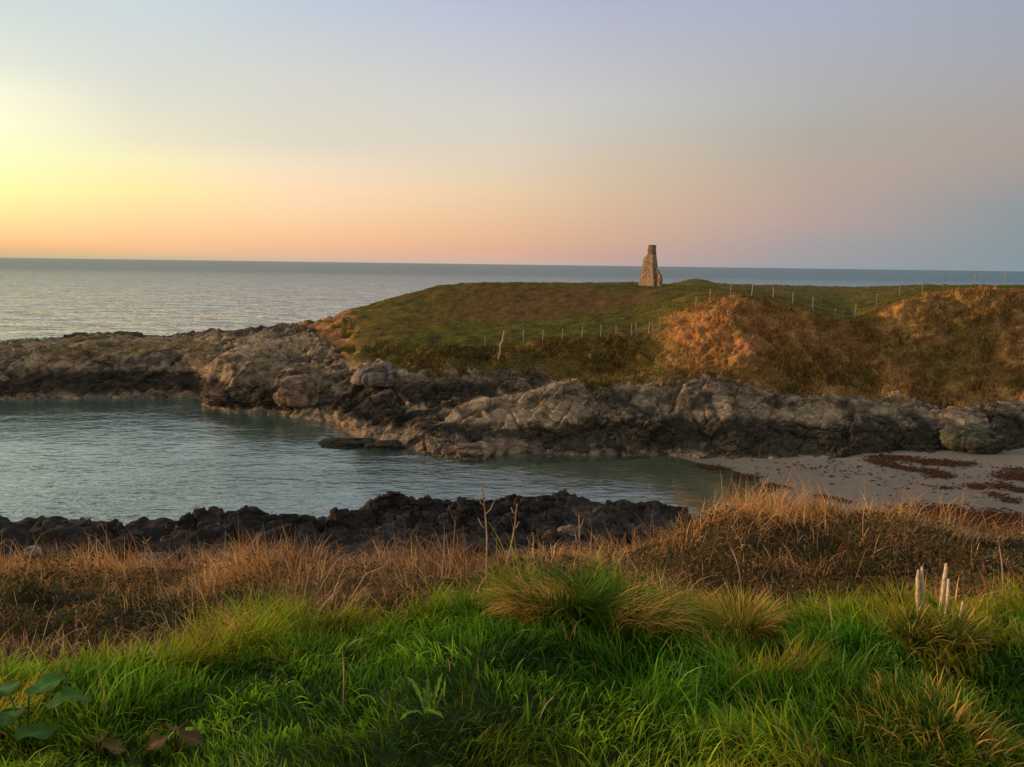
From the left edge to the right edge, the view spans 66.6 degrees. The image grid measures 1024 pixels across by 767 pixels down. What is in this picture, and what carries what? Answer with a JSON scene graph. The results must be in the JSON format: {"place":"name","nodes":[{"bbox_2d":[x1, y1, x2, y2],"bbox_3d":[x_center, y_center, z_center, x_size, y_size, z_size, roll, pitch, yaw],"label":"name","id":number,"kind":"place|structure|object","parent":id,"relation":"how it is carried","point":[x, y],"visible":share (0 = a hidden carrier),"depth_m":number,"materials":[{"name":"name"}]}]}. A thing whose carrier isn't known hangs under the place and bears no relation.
{"place":"outdoors","nodes":[
{"label":"outdoors","id":0,"kind":"place"},
{"bbox_2d":[0,330,207,404],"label":"sea cliff","id":1,"kind":"structure","parent":0,"point":[117,364],"depth_m":69.63,"materials":[{"name":"grey stone"}]},
{"bbox_2d":[0,258,1023,525],"bbox_3d":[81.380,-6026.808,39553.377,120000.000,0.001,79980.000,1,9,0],"label":"sea","id":2,"kind":"structure","parent":0,"point":[124,460],"depth_m":138.67,"materials":[{"name":"liquid"}]},
{"bbox_2d":[317,438,374,450],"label":"boulder","id":3,"kind":"object","parent":2,"relation":"in","point":[345,444],"visible":0.88,"depth_m":51.33,"materials":[{"name":"grey stone"}]},
{"bbox_2d":[364,440,404,451],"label":"boulder","id":4,"kind":"object","parent":2,"relation":"in","point":[387,445],"visible":0.98,"depth_m":50.81,"materials":[{"name":"grey stone"}]},
{"bbox_2d":[0,503,1023,766],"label":"ground","id":5,"kind":"structure","parent":0,"point":[16,533],"depth_m":3.64,"materials":[{"name":"plant"}]},
{"bbox_2d":[0,673,92,753],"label":"dock plant","id":6,"kind":"object","parent":5,"relation":"on","point":[46,682],"visible":0.94,"depth_m":2.75,"materials":[{"name":"green plant"}]},
{"bbox_2d":[5,517,146,558],"bbox_3d":[-19.241,7.849,28.828,26.938,3.588,13.436,9,12,43],"label":"rock outcrop","id":7,"kind":"object","parent":5,"relation":"on","point":[114,527],"visible":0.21,"depth_m":32.09,"materials":[{"name":"black stone"}]},
{"bbox_2d":[24,546,41,556],"bbox_3d":[-17.613,6.128,28.694,0.614,0.310,0.519,1,9,0],"label":"boulder","id":8,"kind":"object","parent":7,"relation":"on","point":[36,551],"visible":0.83,"depth_m":28.56,"materials":[{"name":"grey stone"}]},
{"bbox_2d":[81,731,126,760],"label":"withered plant","id":9,"kind":"object","parent":5,"relation":"on","point":[117,745],"visible":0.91,"depth_m":2.69,"materials":[{"name":"brown plant"}]},
{"bbox_2d":[126,552,172,569],"bbox_3d":[-12.940,6.322,27.823,1.615,0.376,1.309,1,9,0],"label":"boulder","id":10,"kind":"object","parent":5,"relation":"on","point":[158,555],"visible":0.38,"depth_m":27.75,"materials":[{"name":"stone"}]},
{"bbox_2d":[142,537,162,593],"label":"dead stem","id":11,"kind":"object","parent":5,"relation":"on","point":[146,543],"visible":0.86,"depth_m":9.52,"materials":[{"name":"brown plant"}]},
{"bbox_2d":[141,721,203,764],"bbox_3d":[-1.167,1.233,2.692,0.203,0.127,0.157,-1,9,-14],"label":"withered plant","id":12,"kind":"object","parent":5,"relation":"on","point":[157,741],"visible":0.94,"depth_m":2.67,"materials":[{"name":"brown plant"}]},
{"bbox_2d":[186,531,187,594],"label":"dead stem","id":13,"kind":"object","parent":5,"relation":"on","point":[186,565],"visible":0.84,"depth_m":9.50,"materials":[{"name":"brown plant"}]},
{"bbox_2d":[194,548,230,560],"bbox_3d":[-10.925,6.260,28.427,1.270,0.351,1.028,1,9,0],"label":"boulder","id":14,"kind":"object","parent":5,"relation":"on","point":[213,551],"visible":0.29,"depth_m":28.31,"materials":[{"name":"grey stone"}]},
{"bbox_2d":[165,584,317,655],"bbox_3d":[-1.487,1.335,4.229,0.849,0.497,0.843,1,9,0],"label":"grass tussock","id":15,"kind":"object","parent":5,"relation":"on","point":[240,610],"depth_m":4.29,"materials":[{"name":"green plant"}]},
{"bbox_2d":[160,505,324,560],"bbox_3d":[-10.194,7.835,29.276,7.845,3.724,17.474,-2,9,-20],"label":"rock outcrop","id":16,"kind":"object","parent":5,"relation":"on","point":[253,519],"visible":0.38,"depth_m":32.95,"materials":[{"name":"black stone"}]},
{"bbox_2d":[316,556,342,597],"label":"dead stem","id":17,"kind":"object","parent":5,"relation":"on","point":[328,574],"visible":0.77,"depth_m":8.03,"materials":[{"name":"brown plant"}]},
{"bbox_2d":[340,624,343,714],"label":"dead stem","id":18,"kind":"object","parent":5,"relation":"on","point":[343,671],"visible":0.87,"depth_m":3.09,"materials":[{"name":"plant"}]},
{"bbox_2d":[373,540,391,581],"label":"dead stem","id":19,"kind":"object","parent":5,"relation":"on","point":[382,565],"visible":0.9,"depth_m":8.30,"materials":[{"name":"brown plant"}]},
{"bbox_2d":[400,672,445,723],"bbox_3d":[-0.330,1.203,2.937,0.164,0.194,0.178,1,9,0],"label":"leafy plant","id":20,"kind":"object","parent":5,"relation":"on","point":[428,710],"visible":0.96,"depth_m":2.94,"materials":[{"name":"green plant"}]},
{"bbox_2d":[478,485,493,589],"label":"dead stem","id":21,"kind":"object","parent":5,"relation":"on","point":[483,497],"visible":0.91,"depth_m":5.27,"materials":[{"name":"brown plant"}]},
{"bbox_2d":[322,489,693,559],"bbox_3d":[-0.031,7.714,31.065,18.682,3.746,18.299,1,9,0],"label":"rock outcrop","id":22,"kind":"object","parent":5,"relation":"on","point":[545,517],"visible":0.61,"depth_m":34.78,"materials":[{"name":"black stone"}]},
{"bbox_2d":[557,524,583,535],"bbox_3d":[2.371,5.933,31.617,1.068,0.414,0.795,1,9,0],"label":"boulder","id":23,"kind":"object","parent":22,"relation":"on","point":[570,529],"visible":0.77,"depth_m":31.43,"materials":[{"name":"grey stone"}]},
{"bbox_2d":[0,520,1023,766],"bbox_3d":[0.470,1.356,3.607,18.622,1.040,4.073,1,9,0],"label":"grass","id":24,"kind":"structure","parent":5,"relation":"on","point":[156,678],"depth_m":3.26,"materials":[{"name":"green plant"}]},
{"bbox_2d":[0,461,1023,672],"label":"dry grass","id":25,"kind":"structure","parent":5,"relation":"on","point":[790,514],"depth_m":9.09,"materials":[{"name":"brown plant"}]},
{"bbox_2d":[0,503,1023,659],"bbox_3d":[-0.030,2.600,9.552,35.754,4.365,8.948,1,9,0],"label":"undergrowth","id":26,"kind":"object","parent":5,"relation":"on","point":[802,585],"visible":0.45,"depth_m":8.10,"materials":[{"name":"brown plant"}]},
{"bbox_2d":[505,504,518,568],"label":"dead stem","id":27,"kind":"object","parent":5,"relation":"on","point":[515,514],"visible":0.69,"depth_m":8.15,"materials":[{"name":"brown plant"}]},
{"bbox_2d":[525,536,542,574],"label":"dead stem","id":28,"kind":"object","parent":5,"relation":"on","point":[533,549],"visible":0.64,"depth_m":8.73,"materials":[{"name":"brown plant"}]},
{"bbox_2d":[466,545,651,635],"bbox_3d":[0.237,1.077,3.971,0.970,0.564,0.941,-5,10,-32],"label":"grass tussock","id":29,"kind":"object","parent":5,"relation":"on","point":[524,597],"depth_m":3.88,"materials":[{"name":"green plant"}]},
{"bbox_2d":[574,519,591,568],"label":"dead stem","id":30,"kind":"object","parent":5,"relation":"on","point":[579,539],"visible":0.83,"depth_m":8.94,"materials":[{"name":"brown plant"}]},
{"bbox_2d":[542,544,727,649],"bbox_3d":[0.582,1.096,3.966,0.993,0.478,0.887,9,12,42],"label":"grass tussock","id":31,"kind":"object","parent":5,"relation":"on","point":[649,613],"depth_m":3.89,"materials":[{"name":"green plant"}]},
{"bbox_2d":[667,660,690,682],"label":"dock plant","id":32,"kind":"object","parent":5,"relation":"on","point":[675,663],"visible":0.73,"depth_m":3.49,"materials":[{"name":"green plant"}]},
{"bbox_2d":[724,531,742,590],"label":"dead stem","id":33,"kind":"object","parent":5,"relation":"on","point":[736,561],"visible":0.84,"depth_m":7.77,"materials":[{"name":"brown plant"}]},
{"bbox_2d":[683,579,796,649],"bbox_3d":[1.220,1.259,4.195,0.655,0.375,0.677,1,9,0],"label":"grass tussock","id":34,"kind":"object","parent":5,"relation":"on","point":[753,629],"depth_m":4.17,"materials":[{"name":"green plant"}]},
{"bbox_2d":[862,479,865,544],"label":"dead stem","id":35,"kind":"object","parent":5,"relation":"on","point":[864,510],"visible":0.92,"depth_m":8.37,"materials":[{"name":"brown plant"}]},
{"bbox_2d":[915,569,919,612],"bbox_3d":[2.164,1.154,4.157,0.045,0.337,0.025,-1,9,-13],"label":"wooden stake","id":36,"kind":"object","parent":5,"relation":"on","point":[917,592],"visible":0.57,"depth_m":4.14,"materials":[{"name":"brown wood"}]},
{"bbox_2d":[869,592,967,651],"bbox_3d":[1.987,1.177,3.795,0.450,0.228,0.460,1,9,0],"label":"grass tussock","id":37,"kind":"object","parent":5,"relation":"on","point":[912,631],"depth_m":3.78,"materials":[{"name":"green plant"}]},
{"bbox_2d":[920,566,925,612],"bbox_3d":[2.192,1.148,4.157,0.058,0.359,0.026,1,9,0],"label":"wooden stake","id":38,"kind":"object","parent":5,"relation":"on","point":[922,591],"visible":0.59,"depth_m":4.14,"materials":[{"name":"brown wood"}]},
{"bbox_2d":[832,661,1023,766],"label":"grass tussock","id":39,"kind":"object","parent":5,"relation":"on","point":[1000,740],"depth_m":2.95,"materials":[{"name":"green plant"}]},
{"bbox_2d":[938,563,947,608],"bbox_3d":[2.269,1.131,4.113,0.027,0.381,0.026,1,9,0],"label":"wooden stake","id":40,"kind":"object","parent":5,"relation":"on","point":[943,584],"visible":0.57,"depth_m":4.10,"materials":[{"name":"brown wood"}]},
{"bbox_2d":[944,579,949,615],"bbox_3d":[2.256,1.156,4.035,0.034,0.304,0.026,5,10,27],"label":"wooden stake","id":41,"kind":"object","parent":5,"relation":"on","point":[948,592],"visible":0.46,"depth_m":4.02,"materials":[{"name":"brown wood"}]},
{"bbox_2d":[911,597,1003,657],"bbox_3d":[2.146,1.193,3.800,0.492,0.239,0.455,1,9,0],"label":"grass tussock","id":42,"kind":"object","parent":5,"relation":"on","point":[960,640],"depth_m":3.77,"materials":[{"name":"green plant"}]},
{"bbox_2d":[996,527,1003,600],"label":"dead stem","id":43,"kind":"object","parent":5,"relation":"on","point":[1001,565],"visible":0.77,"depth_m":4.98,"materials":[{"name":"brown plant"}]},
{"bbox_2d":[0,0,1023,270],"label":"sky","id":44,"kind":"structure","parent":0,"point":[810,134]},
{"bbox_2d":[203,322,1022,452],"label":"rock cliff","id":45,"kind":"structure","parent":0,"point":[248,369],"depth_m":62.52,"materials":[{"name":"grey stone"}]},
{"bbox_2d":[203,389,228,404],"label":"boulder","id":46,"kind":"object","parent":45,"relation":"on","point":[215,397],"visible":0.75,"depth_m":63.07,"materials":[{"name":"stone"}]},
{"bbox_2d":[273,374,322,407],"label":"boulder","id":47,"kind":"object","parent":45,"relation":"on","point":[303,390],"visible":0.93,"depth_m":60.89,"materials":[{"name":"grey stone"}]},
{"bbox_2d":[350,361,396,386],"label":"boulder","id":48,"kind":"object","parent":45,"relation":"on","point":[370,374],"visible":0.98,"depth_m":58.43,"materials":[{"name":"grey stone"}]},
{"bbox_2d":[247,434,1023,539],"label":"beach","id":49,"kind":"structure","parent":0,"point":[643,480],"depth_m":45.43,"materials":[{"name":"beige sand"}]},
{"bbox_2d":[692,453,1023,538],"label":"seaweed","id":50,"kind":"object","parent":49,"relation":"on","point":[1016,474],"visible":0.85,"depth_m":42.37,"materials":[{"name":"brown plant"}]},
{"bbox_2d":[939,425,1006,453],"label":"boulder","id":51,"kind":"object","parent":49,"relation":"on","point":[976,439],"visible":1,"depth_m":48.78,"materials":[{"name":"stone"}]},
{"bbox_2d":[301,278,1023,407],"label":"headland","id":52,"kind":"structure","parent":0,"point":[336,340],"depth_m":61.85,"materials":[{"name":"green plant"}]},
{"bbox_2d":[497,331,504,358],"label":"fence post","id":53,"kind":"object","parent":52,"relation":"on","point":[501,343],"visible":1,"depth_m":60.09,"materials":[{"name":"grey wood"}]},
{"bbox_2d":[484,317,660,345],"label":"fence","id":54,"kind":"object","parent":52,"relation":"on","point":[601,330],"visible":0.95,"depth_m":63.63,"materials":[{"name":"grey wood"}]},
{"bbox_2d":[639,245,662,285],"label":"ruined tower","id":55,"kind":"structure","parent":52,"relation":"on","point":[650,275],"depth_m":89.56,"materials":[{"name":"beige stone"}]},
{"bbox_2d":[676,273,1010,320],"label":"fence","id":56,"kind":"object","parent":52,"relation":"on","point":[1005,278],"visible":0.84,"depth_m":64.58,"materials":[{"name":"grey wood"}]},
{"bbox_2d":[351,373,1023,473],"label":"rock ledge","id":57,"kind":"object","parent":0,"point":[705,416],"visible":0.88,"depth_m":51.86,"materials":[{"name":"grey stone"}]},
{"bbox_2d":[445,441,496,459],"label":"boulder","id":58,"kind":"object","parent":57,"relation":"on","point":[480,450],"visible":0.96,"depth_m":48.92,"materials":[{"name":"grey stone"}]},
{"bbox_2d":[887,390,903,403],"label":"boulder","id":59,"kind":"object","parent":57,"relation":"on","point":[895,396],"visible":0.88,"depth_m":54.85,"materials":[{"name":"grey stone"}]}
]}

